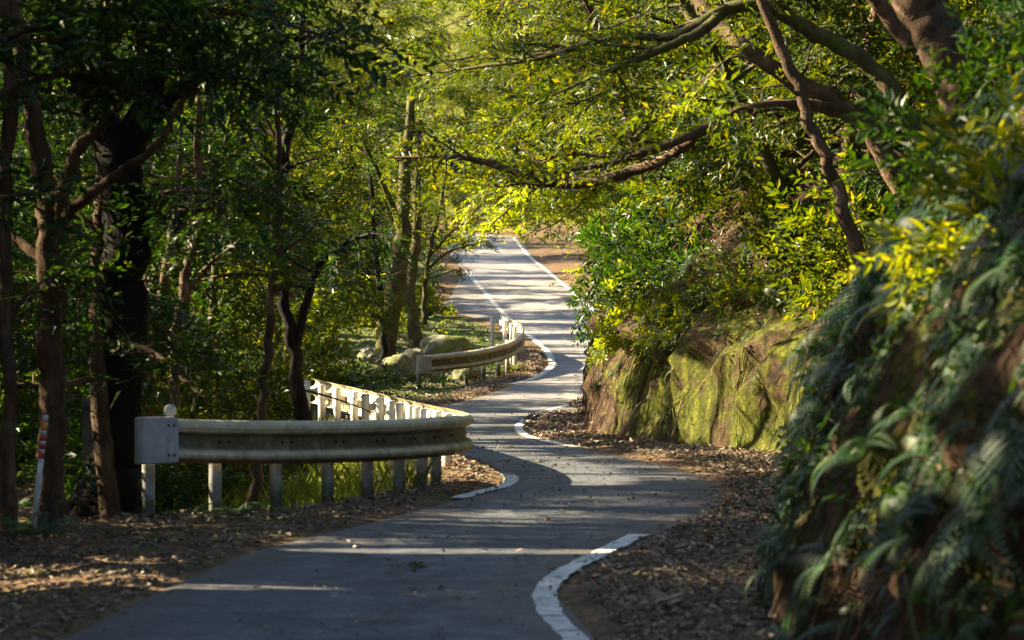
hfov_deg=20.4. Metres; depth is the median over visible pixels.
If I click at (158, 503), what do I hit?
understorey shrub
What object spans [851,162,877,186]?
fern
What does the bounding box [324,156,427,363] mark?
split tree
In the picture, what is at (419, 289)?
sapling
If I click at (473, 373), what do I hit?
boulder
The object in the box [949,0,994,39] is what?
bank shrub
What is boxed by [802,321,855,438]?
fern
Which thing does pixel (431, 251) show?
roadside tree
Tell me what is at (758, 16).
tall tree
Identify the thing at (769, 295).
fern
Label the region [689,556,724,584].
dead twig
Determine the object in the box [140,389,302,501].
understorey shrub
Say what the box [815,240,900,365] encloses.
fern
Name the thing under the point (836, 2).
bank tree
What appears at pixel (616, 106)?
leaning canopy tree
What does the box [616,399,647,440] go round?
dead branch
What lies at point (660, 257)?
bank shrub
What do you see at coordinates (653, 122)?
bank shrub
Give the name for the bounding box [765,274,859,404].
fern
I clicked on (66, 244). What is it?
evergreen tree
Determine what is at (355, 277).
woodland shrub
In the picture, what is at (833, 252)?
bank shrub
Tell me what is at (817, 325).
fern
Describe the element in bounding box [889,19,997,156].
bank shrub
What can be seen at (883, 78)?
bowed tree
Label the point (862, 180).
bank shrub
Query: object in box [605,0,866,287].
thin arching tree
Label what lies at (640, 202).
bank shrub
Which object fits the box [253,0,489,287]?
tall tree
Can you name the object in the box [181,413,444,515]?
grass
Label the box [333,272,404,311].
woodland shrub
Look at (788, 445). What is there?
fern
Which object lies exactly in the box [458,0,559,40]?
hillside tree
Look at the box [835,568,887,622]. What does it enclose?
dry fern
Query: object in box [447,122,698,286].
hanging maple
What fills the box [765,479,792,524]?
fern
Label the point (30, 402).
understorey shrub
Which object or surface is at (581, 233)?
bank shrub
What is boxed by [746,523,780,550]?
fern
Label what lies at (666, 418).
fern
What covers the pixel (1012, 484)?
fern
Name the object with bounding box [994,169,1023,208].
dry fern
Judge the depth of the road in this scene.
23.46 m
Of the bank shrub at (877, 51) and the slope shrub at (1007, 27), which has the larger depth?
the bank shrub at (877, 51)
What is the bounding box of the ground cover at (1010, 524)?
[574,6,1023,639]
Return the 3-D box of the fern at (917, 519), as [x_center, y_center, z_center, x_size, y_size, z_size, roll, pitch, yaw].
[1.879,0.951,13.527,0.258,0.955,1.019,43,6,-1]
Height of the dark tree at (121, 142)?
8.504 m
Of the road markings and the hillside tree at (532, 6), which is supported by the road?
the road markings
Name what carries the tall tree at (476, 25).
on the earth bank
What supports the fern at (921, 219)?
on the earth bank
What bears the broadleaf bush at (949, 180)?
on the earth bank
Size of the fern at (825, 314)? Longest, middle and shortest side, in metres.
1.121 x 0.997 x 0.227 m
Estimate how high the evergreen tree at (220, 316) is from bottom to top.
10.195 m
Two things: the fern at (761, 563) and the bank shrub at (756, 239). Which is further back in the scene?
the bank shrub at (756, 239)
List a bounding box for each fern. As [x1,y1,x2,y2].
[0,511,93,540]
[17,493,33,506]
[167,504,206,514]
[193,502,277,518]
[607,361,619,377]
[659,339,672,357]
[660,405,670,433]
[680,249,694,273]
[697,267,743,299]
[702,226,727,243]
[711,323,725,343]
[730,241,751,263]
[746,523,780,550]
[750,365,758,393]
[752,271,790,312]
[752,446,805,501]
[756,527,781,582]
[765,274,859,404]
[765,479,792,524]
[769,399,806,461]
[769,409,812,479]
[782,390,817,464]
[784,400,815,441]
[786,508,873,622]
[795,352,829,406]
[795,396,813,435]
[798,358,826,395]
[801,296,850,356]
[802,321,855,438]
[802,368,854,464]
[806,293,856,352]
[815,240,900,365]
[833,325,892,417]
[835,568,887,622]
[841,254,940,334]
[842,449,943,604]
[846,200,945,321]
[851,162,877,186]
[851,183,911,282]
[854,243,875,292]
[855,264,935,331]
[857,172,907,207]
[868,189,968,296]
[876,158,957,258]
[893,203,933,266]
[906,406,1023,639]
[910,300,1021,430]
[923,561,1011,639]
[934,126,982,187]
[940,282,1023,413]
[945,68,1023,172]
[946,248,993,289]
[947,125,1023,224]
[952,157,1023,284]
[952,193,1023,319]
[960,71,1022,119]
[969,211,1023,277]
[983,345,1023,445]
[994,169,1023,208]
[1006,144,1023,178]
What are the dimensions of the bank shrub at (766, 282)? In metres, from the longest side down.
2.878 x 2.354 x 1.641 m
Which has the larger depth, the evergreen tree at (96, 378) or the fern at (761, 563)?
the evergreen tree at (96, 378)
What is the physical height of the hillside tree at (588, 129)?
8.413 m
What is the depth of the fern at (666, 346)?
40.84 m
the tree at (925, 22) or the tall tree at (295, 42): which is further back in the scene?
the tall tree at (295, 42)
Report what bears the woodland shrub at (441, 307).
on the ground at (552, 260)
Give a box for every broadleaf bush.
[834,144,1023,336]
[887,61,1023,252]
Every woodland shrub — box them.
[203,288,320,334]
[220,299,365,357]
[247,285,336,309]
[325,265,384,293]
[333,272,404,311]
[355,306,452,334]
[375,284,456,316]
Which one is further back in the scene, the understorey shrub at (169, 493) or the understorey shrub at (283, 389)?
the understorey shrub at (283, 389)
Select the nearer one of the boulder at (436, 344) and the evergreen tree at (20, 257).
the evergreen tree at (20, 257)
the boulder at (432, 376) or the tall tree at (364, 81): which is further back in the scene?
the tall tree at (364, 81)
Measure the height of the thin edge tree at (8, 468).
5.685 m
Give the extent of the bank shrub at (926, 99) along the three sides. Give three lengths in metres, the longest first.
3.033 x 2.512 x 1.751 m
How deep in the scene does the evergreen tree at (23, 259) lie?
34.93 m
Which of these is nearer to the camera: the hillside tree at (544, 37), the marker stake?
the marker stake
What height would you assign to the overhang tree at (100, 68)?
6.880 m
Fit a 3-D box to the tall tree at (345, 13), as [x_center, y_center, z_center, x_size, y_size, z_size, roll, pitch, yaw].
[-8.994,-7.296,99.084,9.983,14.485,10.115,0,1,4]
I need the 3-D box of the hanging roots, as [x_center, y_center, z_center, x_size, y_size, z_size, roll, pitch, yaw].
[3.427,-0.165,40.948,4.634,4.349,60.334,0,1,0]
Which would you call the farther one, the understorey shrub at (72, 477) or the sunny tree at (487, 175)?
the sunny tree at (487, 175)
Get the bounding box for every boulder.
[356,347,380,364]
[368,354,415,382]
[402,348,424,360]
[420,335,470,354]
[421,372,439,381]
[452,366,480,380]
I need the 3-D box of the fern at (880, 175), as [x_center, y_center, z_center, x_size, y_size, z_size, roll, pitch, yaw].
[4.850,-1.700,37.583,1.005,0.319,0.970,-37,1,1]
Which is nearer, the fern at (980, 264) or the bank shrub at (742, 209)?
the fern at (980, 264)
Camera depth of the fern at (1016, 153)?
16.48 m
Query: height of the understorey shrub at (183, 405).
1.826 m
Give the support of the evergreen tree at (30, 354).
on the ground at (552, 260)
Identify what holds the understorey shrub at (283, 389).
on the ground at (552, 260)
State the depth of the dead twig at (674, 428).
36.78 m
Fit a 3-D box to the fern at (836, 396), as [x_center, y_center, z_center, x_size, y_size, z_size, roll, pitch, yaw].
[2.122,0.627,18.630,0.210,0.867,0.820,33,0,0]
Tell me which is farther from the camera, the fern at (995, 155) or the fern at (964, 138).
the fern at (964, 138)
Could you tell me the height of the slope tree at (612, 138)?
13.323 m
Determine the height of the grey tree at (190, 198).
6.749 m
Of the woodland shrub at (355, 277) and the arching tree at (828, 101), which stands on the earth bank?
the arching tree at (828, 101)
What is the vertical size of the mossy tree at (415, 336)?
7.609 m
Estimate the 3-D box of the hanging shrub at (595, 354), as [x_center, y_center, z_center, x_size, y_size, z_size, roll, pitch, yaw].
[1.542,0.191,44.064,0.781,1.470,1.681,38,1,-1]
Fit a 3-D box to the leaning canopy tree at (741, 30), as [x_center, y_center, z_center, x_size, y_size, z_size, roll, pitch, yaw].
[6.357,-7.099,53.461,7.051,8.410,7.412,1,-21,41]
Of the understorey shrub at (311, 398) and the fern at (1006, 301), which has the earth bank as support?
the fern at (1006, 301)
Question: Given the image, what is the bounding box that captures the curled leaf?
[649,585,686,613]
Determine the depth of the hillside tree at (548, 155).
190.38 m
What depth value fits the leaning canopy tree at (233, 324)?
56.82 m
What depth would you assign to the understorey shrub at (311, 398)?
54.42 m
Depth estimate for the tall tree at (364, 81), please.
204.11 m
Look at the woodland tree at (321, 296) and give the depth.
68.56 m
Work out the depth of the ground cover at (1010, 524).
14.56 m
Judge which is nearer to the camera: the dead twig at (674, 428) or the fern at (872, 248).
the fern at (872, 248)
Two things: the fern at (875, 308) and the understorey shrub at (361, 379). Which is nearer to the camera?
the fern at (875, 308)
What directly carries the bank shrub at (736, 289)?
on the earth bank
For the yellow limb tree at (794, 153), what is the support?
on the earth bank
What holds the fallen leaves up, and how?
on the ground at (552, 260)
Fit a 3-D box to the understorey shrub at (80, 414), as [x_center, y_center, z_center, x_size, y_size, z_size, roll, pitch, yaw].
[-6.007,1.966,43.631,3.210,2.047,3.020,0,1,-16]
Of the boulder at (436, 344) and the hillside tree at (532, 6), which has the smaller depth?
the boulder at (436, 344)
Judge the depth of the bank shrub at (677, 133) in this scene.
47.58 m
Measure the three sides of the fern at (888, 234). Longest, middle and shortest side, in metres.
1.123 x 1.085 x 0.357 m
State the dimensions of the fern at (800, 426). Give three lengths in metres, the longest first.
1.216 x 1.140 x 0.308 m
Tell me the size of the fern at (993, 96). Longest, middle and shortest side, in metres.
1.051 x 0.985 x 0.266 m
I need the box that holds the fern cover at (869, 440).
[734,79,1023,639]
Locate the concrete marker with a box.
[82,397,92,478]
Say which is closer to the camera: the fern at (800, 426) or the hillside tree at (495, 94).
the fern at (800, 426)
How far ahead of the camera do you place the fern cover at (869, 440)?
15.63 m
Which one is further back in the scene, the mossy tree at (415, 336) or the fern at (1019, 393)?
the mossy tree at (415, 336)
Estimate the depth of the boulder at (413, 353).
73.69 m
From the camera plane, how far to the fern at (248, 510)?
26.79 m
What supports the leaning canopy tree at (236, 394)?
on the ground at (552, 260)
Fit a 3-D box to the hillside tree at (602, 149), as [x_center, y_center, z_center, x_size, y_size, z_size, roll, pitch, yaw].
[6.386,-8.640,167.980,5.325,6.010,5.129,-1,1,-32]
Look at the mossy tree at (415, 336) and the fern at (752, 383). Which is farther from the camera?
the mossy tree at (415, 336)
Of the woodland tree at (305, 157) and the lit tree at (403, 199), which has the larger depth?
the woodland tree at (305, 157)
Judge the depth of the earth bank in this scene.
18.38 m
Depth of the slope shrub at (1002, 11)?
23.91 m
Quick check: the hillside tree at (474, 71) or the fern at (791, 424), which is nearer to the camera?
the fern at (791, 424)
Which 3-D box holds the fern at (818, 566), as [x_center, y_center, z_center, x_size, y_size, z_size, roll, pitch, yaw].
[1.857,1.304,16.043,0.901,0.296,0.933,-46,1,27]
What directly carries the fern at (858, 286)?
on the earth bank
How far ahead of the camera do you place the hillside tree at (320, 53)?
146.29 m
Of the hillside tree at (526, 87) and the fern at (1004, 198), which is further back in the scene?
the hillside tree at (526, 87)
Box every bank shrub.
[552,183,676,326]
[566,224,649,348]
[578,190,721,328]
[615,155,729,242]
[624,161,698,244]
[625,183,678,247]
[645,96,775,225]
[648,92,722,169]
[655,98,722,170]
[664,233,778,316]
[670,45,803,199]
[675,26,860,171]
[704,120,842,228]
[709,113,822,192]
[722,168,834,275]
[748,176,898,305]
[754,141,894,335]
[755,52,800,94]
[790,131,907,246]
[792,14,964,148]
[824,11,966,89]
[880,21,995,109]
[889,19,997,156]
[920,59,999,127]
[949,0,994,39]
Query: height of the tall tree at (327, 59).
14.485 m
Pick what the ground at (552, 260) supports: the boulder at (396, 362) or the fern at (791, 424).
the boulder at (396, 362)
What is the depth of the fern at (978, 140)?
17.93 m
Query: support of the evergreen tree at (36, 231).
on the ground at (552, 260)
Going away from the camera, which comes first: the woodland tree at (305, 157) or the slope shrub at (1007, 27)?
the slope shrub at (1007, 27)
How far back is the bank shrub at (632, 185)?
45.13 m
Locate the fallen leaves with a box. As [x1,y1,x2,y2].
[0,126,1023,639]
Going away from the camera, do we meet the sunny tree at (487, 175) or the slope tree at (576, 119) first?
the sunny tree at (487, 175)
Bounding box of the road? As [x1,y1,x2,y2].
[64,223,721,639]
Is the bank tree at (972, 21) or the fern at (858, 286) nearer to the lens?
the fern at (858, 286)
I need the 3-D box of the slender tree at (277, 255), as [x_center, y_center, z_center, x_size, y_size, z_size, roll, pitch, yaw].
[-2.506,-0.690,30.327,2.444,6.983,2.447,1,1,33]
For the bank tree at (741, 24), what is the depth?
51.37 m
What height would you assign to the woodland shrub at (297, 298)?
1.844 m
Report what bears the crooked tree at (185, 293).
on the ground at (552, 260)
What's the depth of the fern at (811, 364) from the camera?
22.77 m
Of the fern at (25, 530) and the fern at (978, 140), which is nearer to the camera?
the fern at (978, 140)
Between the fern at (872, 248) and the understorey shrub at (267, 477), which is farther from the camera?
the understorey shrub at (267, 477)
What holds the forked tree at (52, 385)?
on the ground at (552, 260)
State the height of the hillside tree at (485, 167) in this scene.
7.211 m
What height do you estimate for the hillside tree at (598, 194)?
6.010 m
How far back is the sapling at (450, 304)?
100.16 m
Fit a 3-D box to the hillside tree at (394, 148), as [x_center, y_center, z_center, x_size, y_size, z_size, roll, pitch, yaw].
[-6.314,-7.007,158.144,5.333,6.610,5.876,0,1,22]
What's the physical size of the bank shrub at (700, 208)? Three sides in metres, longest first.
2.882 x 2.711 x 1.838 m
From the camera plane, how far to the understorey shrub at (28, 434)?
40.50 m
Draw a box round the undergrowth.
[0,266,511,546]
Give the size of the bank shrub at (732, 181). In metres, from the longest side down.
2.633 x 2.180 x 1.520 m
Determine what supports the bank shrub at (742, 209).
on the earth bank
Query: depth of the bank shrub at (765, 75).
45.70 m
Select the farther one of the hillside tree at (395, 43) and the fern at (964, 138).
the hillside tree at (395, 43)
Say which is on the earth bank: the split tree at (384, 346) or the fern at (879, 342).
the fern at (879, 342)
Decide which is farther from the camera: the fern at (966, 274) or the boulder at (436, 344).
the boulder at (436, 344)
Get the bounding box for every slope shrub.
[833,0,1023,233]
[877,87,1004,210]
[950,0,1023,122]
[974,0,1022,80]
[974,0,1023,92]
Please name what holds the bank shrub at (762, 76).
on the earth bank
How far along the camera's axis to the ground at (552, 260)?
24.62 m
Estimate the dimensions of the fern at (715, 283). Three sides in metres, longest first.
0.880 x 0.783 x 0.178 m
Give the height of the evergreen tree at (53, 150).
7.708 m
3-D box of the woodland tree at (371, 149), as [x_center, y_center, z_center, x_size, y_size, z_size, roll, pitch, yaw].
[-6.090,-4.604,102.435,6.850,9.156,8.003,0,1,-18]
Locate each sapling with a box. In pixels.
[324,300,399,327]
[342,286,421,314]
[415,276,455,306]
[419,292,465,313]
[495,364,527,374]
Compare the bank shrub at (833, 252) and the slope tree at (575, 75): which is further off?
the slope tree at (575, 75)
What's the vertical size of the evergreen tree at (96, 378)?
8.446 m
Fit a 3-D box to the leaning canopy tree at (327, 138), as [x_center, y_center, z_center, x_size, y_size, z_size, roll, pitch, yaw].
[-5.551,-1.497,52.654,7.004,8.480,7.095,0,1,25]
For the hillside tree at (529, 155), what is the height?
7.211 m
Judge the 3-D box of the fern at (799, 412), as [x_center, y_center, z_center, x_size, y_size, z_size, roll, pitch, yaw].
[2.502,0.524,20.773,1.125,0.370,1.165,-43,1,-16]
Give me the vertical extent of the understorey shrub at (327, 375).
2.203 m
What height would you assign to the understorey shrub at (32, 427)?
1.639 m
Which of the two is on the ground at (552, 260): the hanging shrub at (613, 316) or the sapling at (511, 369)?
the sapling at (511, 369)
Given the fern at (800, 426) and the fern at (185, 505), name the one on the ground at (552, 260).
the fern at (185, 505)
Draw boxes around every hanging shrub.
[580,286,636,375]
[584,276,672,370]
[594,240,658,329]
[631,261,705,355]
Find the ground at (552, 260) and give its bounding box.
[0,224,779,639]
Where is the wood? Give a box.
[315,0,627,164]
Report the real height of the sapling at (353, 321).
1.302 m
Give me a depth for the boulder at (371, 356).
73.76 m
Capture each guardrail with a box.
[135,378,473,518]
[416,315,524,388]
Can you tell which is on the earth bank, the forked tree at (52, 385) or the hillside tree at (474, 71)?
the hillside tree at (474, 71)
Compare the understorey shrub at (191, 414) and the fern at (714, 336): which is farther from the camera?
the fern at (714, 336)
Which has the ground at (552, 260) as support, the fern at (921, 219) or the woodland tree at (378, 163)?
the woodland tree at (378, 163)
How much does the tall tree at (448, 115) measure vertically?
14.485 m
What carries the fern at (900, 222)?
on the earth bank
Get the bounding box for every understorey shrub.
[0,374,81,426]
[0,398,81,482]
[14,407,80,445]
[14,410,191,499]
[16,385,161,445]
[20,475,178,527]
[137,463,269,515]
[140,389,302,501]
[155,380,246,419]
[155,419,296,477]
[159,354,314,418]
[226,336,356,406]
[237,367,311,408]
[261,339,367,385]
[323,346,419,398]
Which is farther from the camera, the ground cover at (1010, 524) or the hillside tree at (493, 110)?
the hillside tree at (493, 110)
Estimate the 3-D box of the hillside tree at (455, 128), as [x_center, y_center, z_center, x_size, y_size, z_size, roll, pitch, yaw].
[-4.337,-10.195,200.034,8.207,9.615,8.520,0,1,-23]
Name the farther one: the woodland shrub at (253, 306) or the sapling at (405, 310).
the sapling at (405, 310)
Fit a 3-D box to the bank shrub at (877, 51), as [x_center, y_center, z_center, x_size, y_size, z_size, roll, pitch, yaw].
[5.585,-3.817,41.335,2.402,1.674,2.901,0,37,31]
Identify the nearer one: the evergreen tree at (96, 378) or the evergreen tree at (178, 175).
the evergreen tree at (96, 378)
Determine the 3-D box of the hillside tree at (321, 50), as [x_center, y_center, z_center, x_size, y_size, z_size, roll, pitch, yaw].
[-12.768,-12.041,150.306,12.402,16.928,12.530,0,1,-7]
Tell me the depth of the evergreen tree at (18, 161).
50.32 m
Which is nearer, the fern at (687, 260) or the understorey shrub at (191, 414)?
the understorey shrub at (191, 414)
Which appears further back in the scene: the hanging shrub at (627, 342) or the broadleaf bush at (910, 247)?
the hanging shrub at (627, 342)
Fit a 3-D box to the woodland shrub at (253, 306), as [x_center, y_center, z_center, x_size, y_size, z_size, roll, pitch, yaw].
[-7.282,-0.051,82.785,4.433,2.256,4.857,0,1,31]
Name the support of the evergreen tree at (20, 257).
on the ground at (552, 260)
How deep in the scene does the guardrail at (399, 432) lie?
28.09 m
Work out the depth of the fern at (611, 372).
43.10 m
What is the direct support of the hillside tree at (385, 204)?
on the ground at (552, 260)
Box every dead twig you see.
[671,400,686,438]
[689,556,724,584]
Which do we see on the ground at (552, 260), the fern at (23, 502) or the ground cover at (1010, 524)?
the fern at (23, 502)
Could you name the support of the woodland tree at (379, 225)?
on the ground at (552, 260)
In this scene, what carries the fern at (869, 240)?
on the earth bank
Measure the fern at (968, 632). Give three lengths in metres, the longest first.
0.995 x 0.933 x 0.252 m
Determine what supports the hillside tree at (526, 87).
on the earth bank
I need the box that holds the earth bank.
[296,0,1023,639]
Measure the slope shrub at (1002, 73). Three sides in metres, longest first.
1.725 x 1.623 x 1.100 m
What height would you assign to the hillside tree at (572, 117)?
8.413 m
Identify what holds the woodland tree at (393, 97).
on the ground at (552, 260)
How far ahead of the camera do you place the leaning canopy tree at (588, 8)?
58.76 m
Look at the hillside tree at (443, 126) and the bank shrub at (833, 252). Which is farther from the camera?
the hillside tree at (443, 126)
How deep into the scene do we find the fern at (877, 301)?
16.92 m
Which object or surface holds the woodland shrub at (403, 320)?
on the ground at (552, 260)
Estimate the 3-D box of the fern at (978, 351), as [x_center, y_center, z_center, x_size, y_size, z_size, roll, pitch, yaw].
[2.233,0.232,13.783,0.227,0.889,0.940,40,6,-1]
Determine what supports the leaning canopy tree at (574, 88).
on the earth bank
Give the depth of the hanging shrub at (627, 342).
41.94 m
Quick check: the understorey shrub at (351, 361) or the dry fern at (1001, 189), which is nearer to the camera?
the dry fern at (1001, 189)
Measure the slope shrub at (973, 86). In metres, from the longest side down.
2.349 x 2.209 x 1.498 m
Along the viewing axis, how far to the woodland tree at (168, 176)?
72.18 m
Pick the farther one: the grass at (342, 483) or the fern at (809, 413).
the grass at (342, 483)
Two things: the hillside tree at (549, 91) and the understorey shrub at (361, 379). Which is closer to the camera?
the understorey shrub at (361, 379)
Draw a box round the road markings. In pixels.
[451,237,648,639]
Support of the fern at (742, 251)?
on the earth bank
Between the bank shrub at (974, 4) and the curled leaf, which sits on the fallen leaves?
the curled leaf
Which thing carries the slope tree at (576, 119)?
on the earth bank
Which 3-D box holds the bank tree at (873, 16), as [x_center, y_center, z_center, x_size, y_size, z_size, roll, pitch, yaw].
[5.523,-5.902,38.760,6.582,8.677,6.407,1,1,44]
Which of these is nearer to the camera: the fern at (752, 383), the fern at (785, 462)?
the fern at (785, 462)
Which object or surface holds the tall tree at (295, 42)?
on the ground at (552, 260)
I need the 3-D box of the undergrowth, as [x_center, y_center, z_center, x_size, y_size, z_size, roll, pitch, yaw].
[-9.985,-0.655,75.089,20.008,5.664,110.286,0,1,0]
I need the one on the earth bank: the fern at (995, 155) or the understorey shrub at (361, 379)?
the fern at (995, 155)
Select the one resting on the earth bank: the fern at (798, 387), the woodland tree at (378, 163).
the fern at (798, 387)
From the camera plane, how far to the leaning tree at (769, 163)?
37.89 m
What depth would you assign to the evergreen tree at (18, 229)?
56.98 m
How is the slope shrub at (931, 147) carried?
on the earth bank
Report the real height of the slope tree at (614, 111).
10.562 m
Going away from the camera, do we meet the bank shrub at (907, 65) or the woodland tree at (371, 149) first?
the bank shrub at (907, 65)
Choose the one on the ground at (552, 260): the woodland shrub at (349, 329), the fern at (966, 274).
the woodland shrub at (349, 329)
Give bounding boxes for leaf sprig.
[398,561,428,567]
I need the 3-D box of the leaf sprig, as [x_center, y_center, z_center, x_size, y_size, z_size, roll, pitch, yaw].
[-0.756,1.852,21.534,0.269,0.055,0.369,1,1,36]
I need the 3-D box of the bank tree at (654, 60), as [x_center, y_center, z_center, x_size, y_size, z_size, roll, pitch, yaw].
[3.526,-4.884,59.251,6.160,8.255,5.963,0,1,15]
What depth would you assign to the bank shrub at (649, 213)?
48.77 m
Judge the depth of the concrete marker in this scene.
32.96 m
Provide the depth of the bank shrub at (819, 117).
40.08 m
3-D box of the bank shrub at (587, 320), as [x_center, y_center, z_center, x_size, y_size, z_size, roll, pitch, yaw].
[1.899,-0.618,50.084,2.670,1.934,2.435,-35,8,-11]
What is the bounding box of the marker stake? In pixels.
[31,415,48,528]
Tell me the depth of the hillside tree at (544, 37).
231.93 m
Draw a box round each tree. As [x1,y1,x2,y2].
[0,0,155,537]
[0,0,283,430]
[0,0,383,518]
[0,0,442,266]
[0,2,298,419]
[0,37,164,412]
[0,55,91,450]
[0,64,31,381]
[0,78,56,362]
[0,114,93,380]
[0,206,39,380]
[9,0,287,529]
[13,6,359,476]
[16,88,291,399]
[17,0,387,523]
[19,17,335,383]
[21,142,228,299]
[22,0,230,60]
[32,28,399,413]
[35,0,332,115]
[45,0,349,315]
[46,16,388,464]
[83,60,325,252]
[89,83,300,399]
[142,0,363,510]
[146,61,313,470]
[172,125,410,366]
[175,95,375,320]
[203,0,974,471]
[216,0,401,295]
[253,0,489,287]
[260,0,350,153]
[261,8,376,149]
[262,66,442,270]
[281,113,410,255]
[290,106,414,322]
[291,62,435,279]
[307,75,451,356]
[309,0,452,158]
[314,41,386,126]
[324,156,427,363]
[340,0,929,170]
[344,137,435,234]
[350,149,412,234]
[357,0,909,211]
[360,41,465,140]
[366,105,453,348]
[386,0,769,217]
[386,108,491,229]
[388,21,508,190]
[408,121,521,326]
[410,107,643,265]
[424,57,538,205]
[427,119,488,205]
[438,29,540,159]
[451,11,561,175]
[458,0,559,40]
[461,131,528,210]
[463,35,596,199]
[465,0,589,48]
[479,0,610,123]
[489,65,591,205]
[490,118,552,211]
[518,56,619,145]
[523,0,660,136]
[528,125,583,210]
[530,107,615,195]
[538,0,775,181]
[545,1,645,132]
[549,20,776,246]
[550,89,616,188]
[554,15,727,151]
[557,137,606,218]
[566,14,679,205]
[583,122,634,202]
[587,3,837,207]
[591,48,652,147]
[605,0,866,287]
[664,0,830,72]
[713,0,845,51]
[743,13,761,78]
[751,0,890,97]
[757,0,984,177]
[804,0,1018,95]
[867,0,993,140]
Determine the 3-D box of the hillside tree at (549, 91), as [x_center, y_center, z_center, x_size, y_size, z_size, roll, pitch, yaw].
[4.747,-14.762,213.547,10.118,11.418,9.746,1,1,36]
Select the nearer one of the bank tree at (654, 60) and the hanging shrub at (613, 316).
the hanging shrub at (613, 316)
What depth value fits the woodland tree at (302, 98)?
84.65 m
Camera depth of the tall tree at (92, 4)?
46.32 m
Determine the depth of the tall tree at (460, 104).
226.81 m
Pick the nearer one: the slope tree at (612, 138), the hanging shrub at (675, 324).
the hanging shrub at (675, 324)
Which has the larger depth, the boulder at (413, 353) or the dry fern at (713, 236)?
the boulder at (413, 353)
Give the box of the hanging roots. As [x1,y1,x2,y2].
[576,103,1023,639]
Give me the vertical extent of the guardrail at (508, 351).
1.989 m

